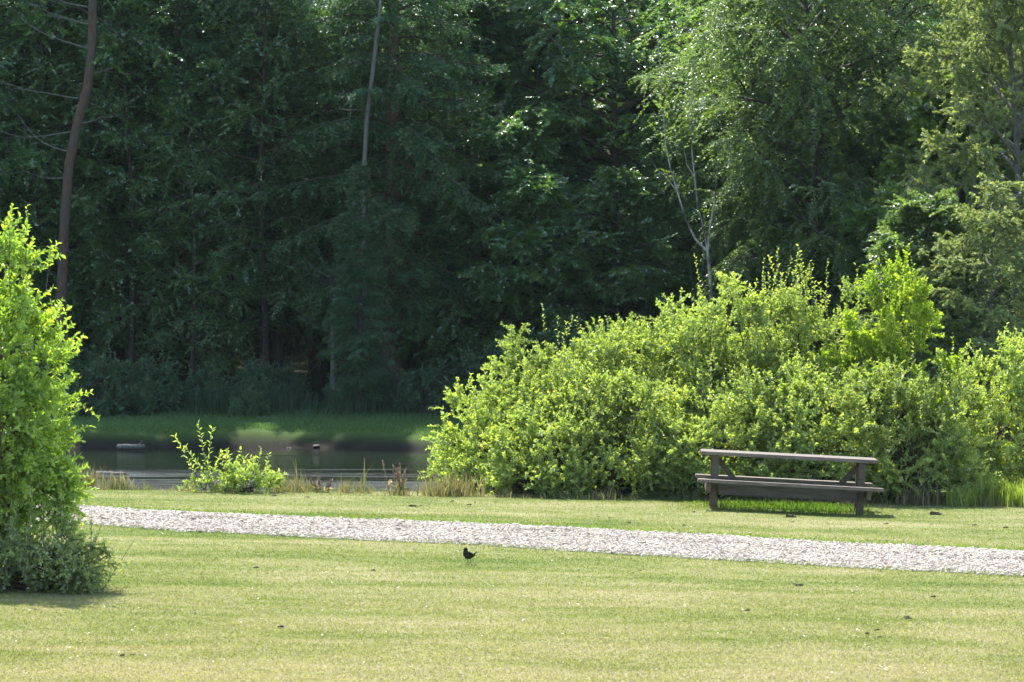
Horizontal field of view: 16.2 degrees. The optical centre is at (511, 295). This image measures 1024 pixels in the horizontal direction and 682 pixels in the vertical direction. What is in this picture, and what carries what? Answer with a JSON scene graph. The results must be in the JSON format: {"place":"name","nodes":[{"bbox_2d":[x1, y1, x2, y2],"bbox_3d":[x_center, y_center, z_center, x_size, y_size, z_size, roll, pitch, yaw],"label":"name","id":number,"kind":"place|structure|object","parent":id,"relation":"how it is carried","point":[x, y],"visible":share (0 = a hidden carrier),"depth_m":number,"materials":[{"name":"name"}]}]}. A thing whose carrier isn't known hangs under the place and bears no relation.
{"place":"outdoors","nodes":[
{"label":"outdoors","id":0,"kind":"place"},
{"bbox_2d":[32,448,490,491],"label":"pond water","id":1,"kind":"structure","parent":0,"point":[158,468],"depth_m":65.99,"materials":[{"name":"liquid"}]},
{"bbox_2d":[117,441,144,449],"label":"log","id":2,"kind":"object","parent":1,"relation":"on","point":[131,446],"visible":1,"depth_m":71.76,"materials":[{"name":"grey wood"}]},
{"bbox_2d":[5,402,778,436],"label":"bank grass","id":3,"kind":"structure","parent":0,"point":[363,423],"depth_m":75.48,"materials":[{"name":"green plant"}]},
{"bbox_2d":[176,378,707,418],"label":"tall grass","id":4,"kind":"structure","parent":0,"point":[278,402],"depth_m":77.72,"materials":[{"name":"green plant"}]},
{"bbox_2d":[0,514,968,678],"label":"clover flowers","id":5,"kind":"object","parent":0,"point":[498,631],"visible":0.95,"depth_m":28.61,"materials":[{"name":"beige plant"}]},
{"bbox_2d":[0,347,1023,681],"bbox_3d":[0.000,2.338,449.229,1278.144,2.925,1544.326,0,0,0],"label":"ground","id":6,"kind":"structure","parent":0,"point":[250,437],"depth_m":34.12,"materials":[{"name":"green plant"}]},
{"bbox_2d":[0,16,31,269],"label":"spruce tree","id":7,"kind":"object","parent":6,"relation":"on","point":[10,81],"visible":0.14,"depth_m":82.33,"materials":[{"name":"green plant"}]},
{"bbox_2d":[2,332,89,414],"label":"underwood shrub","id":8,"kind":"object","parent":6,"relation":"on","point":[72,364],"visible":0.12,"depth_m":77.60,"materials":[{"name":"green plant"}]},
{"bbox_2d":[0,203,99,550],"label":"leafy shrub","id":9,"kind":"object","parent":6,"relation":"on","point":[31,454],"visible":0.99,"depth_m":32.75,"materials":[{"name":"green plant"}]},
{"bbox_2d":[0,0,126,373],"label":"pine tree","id":10,"kind":"object","parent":6,"relation":"on","point":[64,226],"visible":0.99,"depth_m":79.43,"materials":[{"name":"brown plant"}]},
{"bbox_2d":[0,478,134,594],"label":"bramble bush","id":11,"kind":"object","parent":6,"relation":"on","point":[65,567],"visible":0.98,"depth_m":32.03,"materials":[{"name":"green plant"}]},
{"bbox_2d":[0,0,150,373],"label":"beech tree","id":12,"kind":"object","parent":6,"relation":"on","point":[126,350],"depth_m":91.10,"materials":[{"name":"green plant"}]},
{"bbox_2d":[0,0,152,379],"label":"broadleaf tree","id":13,"kind":"object","parent":6,"relation":"on","point":[19,23],"visible":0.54,"depth_m":81.10,"materials":[{"name":"green plant"}]},
{"bbox_2d":[0,79,155,389],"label":"understory tree","id":14,"kind":"object","parent":6,"relation":"on","point":[33,114],"visible":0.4,"depth_m":81.22,"materials":[{"name":"green plant"}]},
{"bbox_2d":[0,0,169,352],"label":"fir tree","id":15,"kind":"object","parent":6,"relation":"on","point":[30,190],"visible":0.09,"depth_m":82.67,"materials":[{"name":"green plant"}]},
{"bbox_2d":[71,460,115,489],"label":"grass clump","id":16,"kind":"object","parent":6,"relation":"on","point":[94,484],"visible":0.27,"depth_m":48.23,"materials":[{"name":"green plant"}]},
{"bbox_2d":[60,346,164,417],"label":"underwood shrub","id":17,"kind":"object","parent":6,"relation":"on","point":[96,400],"visible":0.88,"depth_m":76.98,"materials":[{"name":"green plant"}]},
{"bbox_2d":[100,471,134,489],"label":"grass clump","id":18,"kind":"object","parent":6,"relation":"on","point":[116,483],"visible":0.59,"depth_m":48.34,"materials":[{"name":"green plant"}]},
{"bbox_2d":[0,0,237,341],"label":"beech tree","id":19,"kind":"object","parent":6,"relation":"on","point":[47,197],"visible":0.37,"depth_m":80.78,"materials":[{"name":"green plant"}]},
{"bbox_2d":[101,373,150,409],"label":"underwood shrub","id":20,"kind":"object","parent":6,"relation":"on","point":[113,392],"visible":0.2,"depth_m":78.00,"materials":[{"name":"green plant"}]},
{"bbox_2d":[27,0,244,382],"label":"spruce tree","id":21,"kind":"object","parent":6,"relation":"on","point":[119,110],"visible":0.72,"depth_m":81.01,"materials":[{"name":"green plant"}]},
{"bbox_2d":[0,0,310,386],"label":"beech tree","id":22,"kind":"object","parent":6,"relation":"on","point":[118,352],"visible":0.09,"depth_m":82.20,"materials":[{"name":"green plant"}]},
{"bbox_2d":[28,0,288,376],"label":"maple tree","id":23,"kind":"object","parent":6,"relation":"on","point":[186,341],"visible":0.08,"depth_m":84.03,"materials":[{"name":"green plant"}]},
{"bbox_2d":[59,0,258,385],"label":"spruce tree","id":24,"kind":"object","parent":6,"relation":"on","point":[160,348],"depth_m":85.41,"materials":[{"name":"green plant"}]},
{"bbox_2d":[123,353,195,413],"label":"underwood shrub","id":25,"kind":"object","parent":6,"relation":"on","point":[171,397],"visible":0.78,"depth_m":77.87,"materials":[{"name":"green plant"}]},
{"bbox_2d":[69,13,252,375],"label":"beech tree","id":26,"kind":"object","parent":6,"relation":"on","point":[186,364],"depth_m":94.01,"materials":[{"name":"green plant"}]},
{"bbox_2d":[161,0,238,390],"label":"tree trunk","id":27,"kind":"object","parent":6,"relation":"on","point":[176,60],"visible":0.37,"depth_m":82.16,"materials":[{"name":"grey plant"}]},
{"bbox_2d":[120,66,282,385],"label":"broadleaf tree","id":28,"kind":"object","parent":6,"relation":"on","point":[210,113],"visible":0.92,"depth_m":80.54,"materials":[{"name":"green plant"}]},
{"bbox_2d":[183,360,235,408],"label":"underwood shrub","id":29,"kind":"object","parent":6,"relation":"on","point":[209,375],"visible":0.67,"depth_m":78.41,"materials":[{"name":"green plant"}]},
{"bbox_2d":[150,0,268,355],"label":"fir tree","id":30,"kind":"object","parent":6,"relation":"on","point":[257,345],"depth_m":90.36,"materials":[{"name":"green plant"}]},
{"bbox_2d":[104,0,346,389],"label":"spruce tree","id":31,"kind":"object","parent":6,"relation":"on","point":[194,30],"visible":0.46,"depth_m":81.96,"materials":[{"name":"green plant"}]},
{"bbox_2d":[170,419,288,493],"bbox_3d":[-3.724,2.267,48.137,1.455,1.229,0.996,0,0,-29],"label":"young willow","id":32,"kind":"object","parent":6,"relation":"on","point":[270,480],"visible":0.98,"depth_m":48.09,"materials":[{"name":"green plant"}]},
{"bbox_2d":[227,385,275,417],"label":"underwood shrub","id":33,"kind":"object","parent":6,"relation":"on","point":[244,395],"visible":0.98,"depth_m":76.90,"materials":[{"name":"green plant"}]},
{"bbox_2d":[145,0,358,377],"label":"spruce tree","id":34,"kind":"object","parent":6,"relation":"on","point":[265,90],"visible":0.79,"depth_m":80.79,"materials":[{"name":"green plant"}]},
{"bbox_2d":[228,355,283,403],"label":"underwood shrub","id":35,"kind":"object","parent":6,"relation":"on","point":[253,371],"visible":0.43,"depth_m":78.79,"materials":[{"name":"green plant"}]},
{"bbox_2d":[230,0,283,387],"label":"tree trunk","id":36,"kind":"object","parent":6,"relation":"on","point":[278,345],"visible":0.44,"depth_m":82.52,"materials":[{"name":"brown plant"}]},
{"bbox_2d":[142,3,408,373],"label":"maple tree","id":37,"kind":"object","parent":6,"relation":"on","point":[323,247],"visible":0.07,"depth_m":83.47,"materials":[{"name":"green plant"}]},
{"bbox_2d":[258,360,313,401],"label":"underwood shrub","id":38,"kind":"object","parent":6,"relation":"on","point":[288,374],"visible":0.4,"depth_m":79.88,"materials":[{"name":"green plant"}]},
{"bbox_2d":[233,1,382,387],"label":"fir tree","id":39,"kind":"object","parent":6,"relation":"on","point":[318,378],"visible":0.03,"depth_m":85.26,"materials":[{"name":"green plant"}]},
{"bbox_2d":[309,475,333,492],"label":"dock plant","id":40,"kind":"object","parent":6,"relation":"on","point":[314,485],"visible":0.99,"depth_m":48.45,"materials":[{"name":"brown plant"}]},
{"bbox_2d":[321,369,352,402],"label":"underwood shrub","id":41,"kind":"object","parent":6,"relation":"on","point":[338,377],"visible":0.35,"depth_m":79.55,"materials":[{"name":"green plant"}]},
{"bbox_2d":[276,249,410,401],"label":"tree","id":42,"kind":"object","parent":6,"relation":"on","point":[333,380],"visible":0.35,"depth_m":79.57,"materials":[{"name":"green plant"}]},
{"bbox_2d":[257,1,450,376],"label":"broadleaf tree","id":43,"kind":"object","parent":6,"relation":"on","point":[324,119],"visible":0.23,"depth_m":81.39,"materials":[{"name":"green plant"}]},
{"bbox_2d":[316,161,401,412],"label":"fir tree","id":44,"kind":"object","parent":6,"relation":"on","point":[361,337],"visible":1,"depth_m":77.45,"materials":[{"name":"green plant"}]},
{"bbox_2d":[244,1,476,379],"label":"maple tree","id":45,"kind":"object","parent":6,"relation":"on","point":[296,338],"visible":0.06,"depth_m":84.22,"materials":[{"name":"green plant"}]},
{"bbox_2d":[343,0,402,391],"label":"tree trunk","id":46,"kind":"object","parent":6,"relation":"on","point":[365,140],"visible":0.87,"depth_m":78.63,"materials":[{"name":"grey plant"}]},
{"bbox_2d":[250,0,518,391],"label":"spruce tree","id":47,"kind":"object","parent":6,"relation":"on","point":[393,215],"visible":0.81,"depth_m":79.88,"materials":[{"name":"green plant"}]},
{"bbox_2d":[382,460,410,494],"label":"dock plant","id":48,"kind":"object","parent":6,"relation":"on","point":[399,479],"visible":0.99,"depth_m":48.45,"materials":[{"name":"brown plant"}]},
{"bbox_2d":[405,339,437,388],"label":"underwood shrub","id":49,"kind":"object","parent":6,"relation":"on","point":[410,360],"visible":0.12,"depth_m":84.23,"materials":[{"name":"green plant"}]},
{"bbox_2d":[382,358,464,416],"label":"underwood shrub","id":50,"kind":"object","parent":6,"relation":"on","point":[414,399],"visible":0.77,"depth_m":77.27,"materials":[{"name":"green plant"}]},
{"bbox_2d":[412,471,489,496],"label":"grass clump","id":51,"kind":"object","parent":6,"relation":"on","point":[430,490],"visible":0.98,"depth_m":48.24,"materials":[{"name":"green plant"}]},
{"bbox_2d":[295,0,620,364],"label":"beech tree","id":52,"kind":"object","parent":6,"relation":"on","point":[307,351],"visible":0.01,"depth_m":88.86,"materials":[{"name":"green plant"}]},
{"bbox_2d":[327,1,596,389],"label":"maple tree","id":53,"kind":"object","parent":6,"relation":"on","point":[489,58],"visible":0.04,"depth_m":84.73,"materials":[{"name":"green plant"}]},
{"bbox_2d":[376,1,554,376],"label":"fir tree","id":54,"kind":"object","parent":6,"relation":"on","point":[459,355],"visible":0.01,"depth_m":85.74,"materials":[{"name":"green plant"}]},
{"bbox_2d":[3,0,927,346],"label":"wood","id":55,"kind":"object","parent":6,"relation":"on","point":[575,42],"depth_m":113.50,"materials":[{"name":"green plant"}]},
{"bbox_2d":[462,547,476,563],"bbox_3d":[-0.425,2.595,35.903,0.160,0.169,0.086,0,0,-14],"label":"blackbird","id":56,"kind":"object","parent":6,"relation":"on","point":[467,554],"visible":1,"depth_m":35.87,"materials":[{"name":"black"}]},
{"bbox_2d":[431,338,519,411],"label":"underwood shrub","id":57,"kind":"object","parent":6,"relation":"on","point":[469,360],"visible":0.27,"depth_m":77.71,"materials":[{"name":"green plant"}]},
{"bbox_2d":[379,0,599,373],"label":"spruce tree","id":58,"kind":"object","parent":6,"relation":"on","point":[485,27],"visible":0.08,"depth_m":84.09,"materials":[{"name":"green plant"}]},
{"bbox_2d":[417,356,580,490],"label":"willow bush","id":59,"kind":"object","parent":6,"relation":"on","point":[481,420],"visible":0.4,"depth_m":49.75,"materials":[{"name":"green plant"}]},
{"bbox_2d":[390,103,615,395],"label":"understory tree","id":60,"kind":"object","parent":6,"relation":"on","point":[536,147],"visible":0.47,"depth_m":79.81,"materials":[{"name":"green plant"}]},
{"bbox_2d":[321,0,704,349],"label":"beech tree","id":61,"kind":"object","parent":6,"relation":"on","point":[532,8],"visible":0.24,"depth_m":82.28,"materials":[{"name":"green plant"}]},
{"bbox_2d":[448,164,622,373],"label":"understory tree","id":62,"kind":"object","parent":6,"relation":"on","point":[537,230],"visible":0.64,"depth_m":78.70,"materials":[{"name":"green plant"}]},
{"bbox_2d":[465,399,626,497],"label":"willow bush","id":63,"kind":"object","parent":6,"relation":"on","point":[500,473],"visible":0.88,"depth_m":48.67,"materials":[{"name":"green plant"}]},
{"bbox_2d":[70,457,1023,507],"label":"bank grass","id":64,"kind":"structure","parent":6,"relation":"on","point":[611,493],"depth_m":48.34,"materials":[{"name":"green plant"}]},
{"bbox_2d":[464,303,657,488],"bbox_3d":[0.820,1.462,50.598,3.203,2.707,2.808,0,0,0],"label":"willow bush","id":65,"kind":"object","parent":6,"relation":"on","point":[610,349],"visible":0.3,"depth_m":50.15,"materials":[{"name":"green plant"}]},
{"bbox_2d":[468,2,667,313],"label":"maple tree","id":66,"kind":"object","parent":6,"relation":"on","point":[560,25],"visible":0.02,"depth_m":87.32,"materials":[{"name":"green plant"}]},
{"bbox_2d":[535,325,613,404],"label":"underwood shrub","id":67,"kind":"object","parent":6,"relation":"on","point":[567,342],"depth_m":76.88,"materials":[{"name":"green plant"}]},
{"bbox_2d":[463,0,765,359],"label":"beech tree","id":68,"kind":"object","parent":6,"relation":"on","point":[562,86],"visible":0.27,"depth_m":82.03,"materials":[{"name":"green plant"}]},
{"bbox_2d":[555,0,674,314],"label":"spruce tree","id":69,"kind":"object","parent":6,"relation":"on","point":[608,73],"visible":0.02,"depth_m":88.20,"materials":[{"name":"green plant"}]},
{"bbox_2d":[524,165,707,380],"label":"understory tree","id":70,"kind":"object","parent":6,"relation":"on","point":[653,237],"visible":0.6,"depth_m":78.46,"materials":[{"name":"green plant"}]},
{"bbox_2d":[519,348,717,498],"bbox_3d":[1.320,1.835,49.375,2.856,2.216,2.749,0,0,27],"label":"willow bush","id":71,"kind":"object","parent":6,"relation":"on","point":[638,459],"visible":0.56,"depth_m":48.79,"materials":[{"name":"green plant"}]},
{"bbox_2d":[549,297,741,490],"bbox_3d":[1.925,1.440,51.259,3.444,2.848,2.948,0,0,28],"label":"willow bush","id":72,"kind":"object","parent":6,"relation":"on","point":[645,345],"visible":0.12,"depth_m":50.67,"materials":[{"name":"green plant"}]},
{"bbox_2d":[532,0,764,330],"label":"maple tree","id":73,"kind":"object","parent":6,"relation":"on","point":[688,38],"visible":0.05,"depth_m":85.93,"materials":[{"name":"green plant"}]},
{"bbox_2d":[597,105,770,364],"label":"understory tree","id":74,"kind":"object","parent":6,"relation":"on","point":[637,142],"visible":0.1,"depth_m":81.26,"materials":[{"name":"green plant"}]},
{"bbox_2d":[633,0,765,371],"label":"birch tree","id":75,"kind":"object","parent":6,"relation":"on","point":[706,249],"visible":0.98,"depth_m":75.37,"materials":[{"name":"green plant"}]},
{"bbox_2d":[598,363,806,499],"bbox_3d":[2.585,1.983,49.067,2.926,2.112,2.499,0,0,0],"label":"willow bush","id":76,"kind":"object","parent":6,"relation":"on","point":[703,427],"visible":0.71,"depth_m":48.52,"materials":[{"name":"green plant"}]},
{"bbox_2d":[587,0,860,280],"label":"maple tree","id":77,"kind":"object","parent":6,"relation":"on","point":[637,93],"visible":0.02,"depth_m":87.37,"materials":[{"name":"green plant"}]},
{"bbox_2d":[623,253,836,462],"bbox_3d":[3.014,1.127,50.752,2.847,3.484,2.825,0,0,22],"label":"willow bush","id":78,"kind":"object","parent":6,"relation":"on","point":[687,337],"visible":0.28,"depth_m":50.20,"materials":[{"name":"green plant"}]},
{"bbox_2d":[636,78,865,387],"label":"understory tree","id":79,"kind":"object","parent":6,"relation":"on","point":[688,206],"visible":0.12,"depth_m":79.46,"materials":[{"name":"green plant"}]},
{"bbox_2d":[625,0,878,372],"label":"birch tree","id":80,"kind":"object","parent":6,"relation":"on","point":[684,178],"visible":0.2,"depth_m":78.87,"materials":[{"name":"green plant"}]},
{"bbox_2d":[600,0,905,322],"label":"maple tree","id":81,"kind":"object","parent":6,"relation":"on","point":[651,44],"visible":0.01,"depth_m":84.12,"materials":[{"name":"green plant"}]},
{"bbox_2d":[695,449,883,515],"bbox_3d":[3.549,2.442,46.349,2.370,0.788,1.410,3,0,2],"label":"picnic table","id":82,"kind":"object","parent":6,"relation":"on","point":[858,490],"visible":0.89,"depth_m":45.99,"materials":[{"name":"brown wood"}]},
{"bbox_2d":[696,244,888,468],"bbox_3d":[4.057,1.054,50.900,2.905,3.553,3.027,0,0,-44],"label":"willow bush","id":83,"kind":"object","parent":6,"relation":"on","point":[809,318],"visible":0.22,"depth_m":50.72,"materials":[{"name":"green plant"}]},
{"bbox_2d":[702,341,906,500],"bbox_3d":[3.974,1.867,49.218,3.042,2.514,2.788,0,0,0],"label":"willow bush","id":84,"kind":"object","parent":6,"relation":"on","point":[800,440],"visible":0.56,"depth_m":48.65,"materials":[{"name":"green plant"}]},
{"bbox_2d":[661,0,968,387],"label":"birch tree","id":85,"kind":"object","parent":6,"relation":"on","point":[796,50],"visible":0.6,"depth_m":75.57,"materials":[{"name":"green plant"}]},
{"bbox_2d":[767,0,933,379],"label":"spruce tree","id":86,"kind":"object","parent":6,"relation":"on","point":[893,13],"depth_m":88.39,"materials":[{"name":"green plant"}]},
{"bbox_2d":[736,0,976,372],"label":"birch tree","id":87,"kind":"object","parent":6,"relation":"on","point":[914,10],"visible":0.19,"depth_m":77.49,"materials":[{"name":"green plant"}]},
{"bbox_2d":[762,110,986,412],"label":"understory tree","id":88,"kind":"object","parent":6,"relation":"on","point":[821,263],"visible":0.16,"depth_m":76.13,"materials":[{"name":"green plant"}]},
{"bbox_2d":[819,231,979,496],"bbox_3d":[5.266,0.973,50.100,1.916,3.741,2.103,0,0,-44],"label":"alder sapling","id":89,"kind":"object","parent":6,"relation":"on","point":[885,341],"visible":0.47,"depth_m":49.83,"materials":[{"name":"green plant"}]},
{"bbox_2d":[804,342,1002,501],"bbox_3d":[5.257,1.786,49.232,2.896,2.338,2.687,0,0,0],"label":"willow bush","id":90,"kind":"object","parent":6,"relation":"on","point":[965,458],"visible":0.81,"depth_m":48.60,"materials":[{"name":"green plant"}]},
{"bbox_2d":[878,482,939,505],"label":"grass clump","id":91,"kind":"object","parent":6,"relation":"on","point":[910,498],"visible":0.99,"depth_m":48.17,"materials":[{"name":"green plant"}]},
{"bbox_2d":[847,185,996,429],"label":"alder tree","id":92,"kind":"object","parent":6,"relation":"on","point":[935,212],"visible":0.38,"depth_m":67.81,"materials":[{"name":"green plant"}]},
{"bbox_2d":[834,67,1023,417],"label":"hazel tree","id":93,"kind":"object","parent":6,"relation":"on","point":[922,117],"visible":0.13,"depth_m":73.17,"materials":[{"name":"green plant"}]},
{"bbox_2d":[861,1,1021,379],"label":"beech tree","id":94,"kind":"object","parent":6,"relation":"on","point":[933,29],"visible":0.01,"depth_m":90.88,"materials":[{"name":"green plant"}]},
{"bbox_2d":[864,37,1023,417],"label":"hazel tree","id":95,"kind":"object","parent":6,"relation":"on","point":[906,136],"visible":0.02,"depth_m":75.39,"materials":[{"name":"green plant"}]},
{"bbox_2d":[874,0,1023,430],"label":"whitebeam tree","id":96,"kind":"object","parent":6,"relation":"on","point":[992,37],"visible":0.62,"depth_m":70.94,"materials":[{"name":"green plant"}]},
{"bbox_2d":[898,172,1023,428],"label":"whitebeam tree","id":97,"kind":"object","parent":6,"relation":"on","point":[997,264],"visible":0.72,"depth_m":66.60,"materials":[{"name":"green plant"}]},
{"bbox_2d":[898,322,1023,495],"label":"willow bush","id":98,"kind":"object","parent":6,"relation":"on","point":[1004,450],"visible":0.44,"depth_m":50.08,"materials":[{"name":"green plant"}]},
{"bbox_2d":[943,483,981,506],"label":"grass clump","id":99,"kind":"object","parent":6,"relation":"on","point":[959,501],"visible":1,"depth_m":47.98,"materials":[{"name":"green plant"}]},
{"bbox_2d":[905,0,1023,203],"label":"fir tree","id":100,"kind":"object","parent":6,"relation":"on","point":[933,22],"visible":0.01,"depth_m":82.95,"materials":[{"name":"green plant"}]},
{"bbox_2d":[918,0,1023,335],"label":"whitebeam tree","id":101,"kind":"object","parent":6,"relation":"on","point":[949,3],"visible":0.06,"depth_m":74.87,"materials":[{"name":"green plant"}]},
{"bbox_2d":[964,470,1019,505],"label":"grass clump","id":102,"kind":"object","parent":6,"relation":"on","point":[993,492],"visible":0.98,"depth_m":48.15,"materials":[{"name":"green plant"}]},
{"bbox_2d":[963,331,1023,489],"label":"willow bush","id":103,"kind":"object","parent":6,"relation":"on","point":[980,405],"visible":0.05,"depth_m":51.06,"materials":[{"name":"green plant"}]},
{"bbox_2d":[997,478,1023,506],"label":"grass clump","id":104,"kind":"object","parent":6,"relation":"on","point":[1017,493],"visible":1,"depth_m":47.92,"materials":[{"name":"green plant"}]},
{"bbox_2d":[35,504,1023,576],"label":"gravel path","id":105,"kind":"structure","parent":0,"point":[608,546],"depth_m":38.19,"materials":[{"name":"grey gravel"}]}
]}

